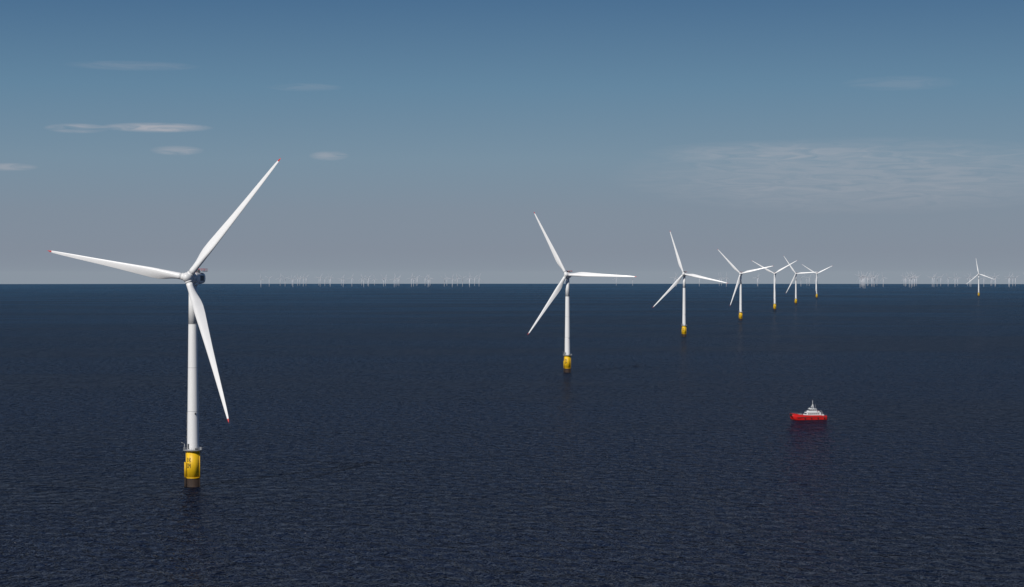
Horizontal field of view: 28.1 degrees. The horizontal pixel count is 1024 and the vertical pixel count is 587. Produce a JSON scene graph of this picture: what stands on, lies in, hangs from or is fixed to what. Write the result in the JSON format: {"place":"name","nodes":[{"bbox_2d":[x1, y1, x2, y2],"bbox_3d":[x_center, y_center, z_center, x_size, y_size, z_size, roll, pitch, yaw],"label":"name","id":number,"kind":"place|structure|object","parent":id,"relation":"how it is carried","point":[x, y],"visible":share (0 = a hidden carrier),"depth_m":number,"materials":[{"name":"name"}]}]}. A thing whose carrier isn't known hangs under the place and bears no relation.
{"place":"outdoors","nodes":[
{"label":"outdoors","id":0,"kind":"place"},
{"bbox_2d":[0,284,1023,586],"bbox_3d":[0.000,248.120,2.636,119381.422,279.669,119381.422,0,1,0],"label":"sea","id":1,"kind":"structure","parent":0,"point":[420,436],"depth_m":1339.99,"materials":[{"name":"liquid"}]},
{"bbox_2d":[48,158,280,486],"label":"wind turbine","id":2,"kind":"object","parent":1,"relation":"in","point":[193,277],"visible":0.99,"depth_m":1029.93,"materials":[{"name":"white paint"}]},
{"bbox_2d":[260,273,480,286],"bbox_3d":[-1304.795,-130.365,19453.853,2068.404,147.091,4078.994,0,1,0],"label":"distant wind farm","id":3,"kind":"object","parent":1,"relation":"on","point":[388,281],"visible":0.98,"depth_m":18772.13,"materials":[{"name":"white paint"}]},
{"bbox_2d":[528,212,635,372],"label":"wind turbine","id":4,"kind":"object","parent":1,"relation":"in","point":[567,355],"visible":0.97,"depth_m":2207.64,"materials":[{"name":"white paint"}]},
{"bbox_2d":[653,232,725,336],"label":"wind turbine","id":5,"kind":"object","parent":1,"relation":"in","point":[676,282],"visible":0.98,"depth_m":3446.41,"materials":[{"name":"white paint"}]},
{"bbox_2d":[718,250,771,319],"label":"wind turbine","id":6,"kind":"object","parent":1,"relation":"in","point":[738,281],"visible":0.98,"depth_m":4626.64,"materials":[{"name":"white paint"}]},
{"bbox_2d":[753,261,795,309],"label":"wind turbine","id":7,"kind":"object","parent":1,"relation":"in","point":[774,303],"visible":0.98,"depth_m":5912.55,"materials":[{"name":"white paint"}]},
{"bbox_2d":[783,255,813,303],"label":"wind turbine","id":8,"kind":"object","parent":1,"relation":"in","point":[795,278],"visible":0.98,"depth_m":7087.72,"materials":[{"name":"white paint"}]},
{"bbox_2d":[789,400,826,419],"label":"crew transfer boat","id":9,"kind":"object","parent":1,"relation":"on","point":[813,413],"visible":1,"depth_m":1497.78,"materials":[{"name":"red paint"}]},
{"bbox_2d":[803,265,828,297],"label":"wind turbine","id":10,"kind":"object","parent":1,"relation":"in","point":[816,279],"visible":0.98,"depth_m":8845.47,"materials":[{"name":"white paint"}]},
{"bbox_2d":[612,272,1023,287],"bbox_3d":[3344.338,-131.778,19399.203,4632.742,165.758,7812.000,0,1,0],"label":"distant wind farm","id":11,"kind":"object","parent":1,"relation":"on","point":[870,275],"visible":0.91,"depth_m":18894.81,"materials":[{"name":"white paint"}]},
{"bbox_2d":[968,261,992,296],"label":"wind turbine","id":12,"kind":"object","parent":1,"relation":"in","point":[978,279],"visible":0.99,"depth_m":9536.80,"materials":[{"name":"white paint"}]},
{"bbox_2d":[0,0,1023,283],"label":"sky","id":13,"kind":"structure","parent":0,"point":[417,137],"materials":[{"name":"blue"}]}
]}

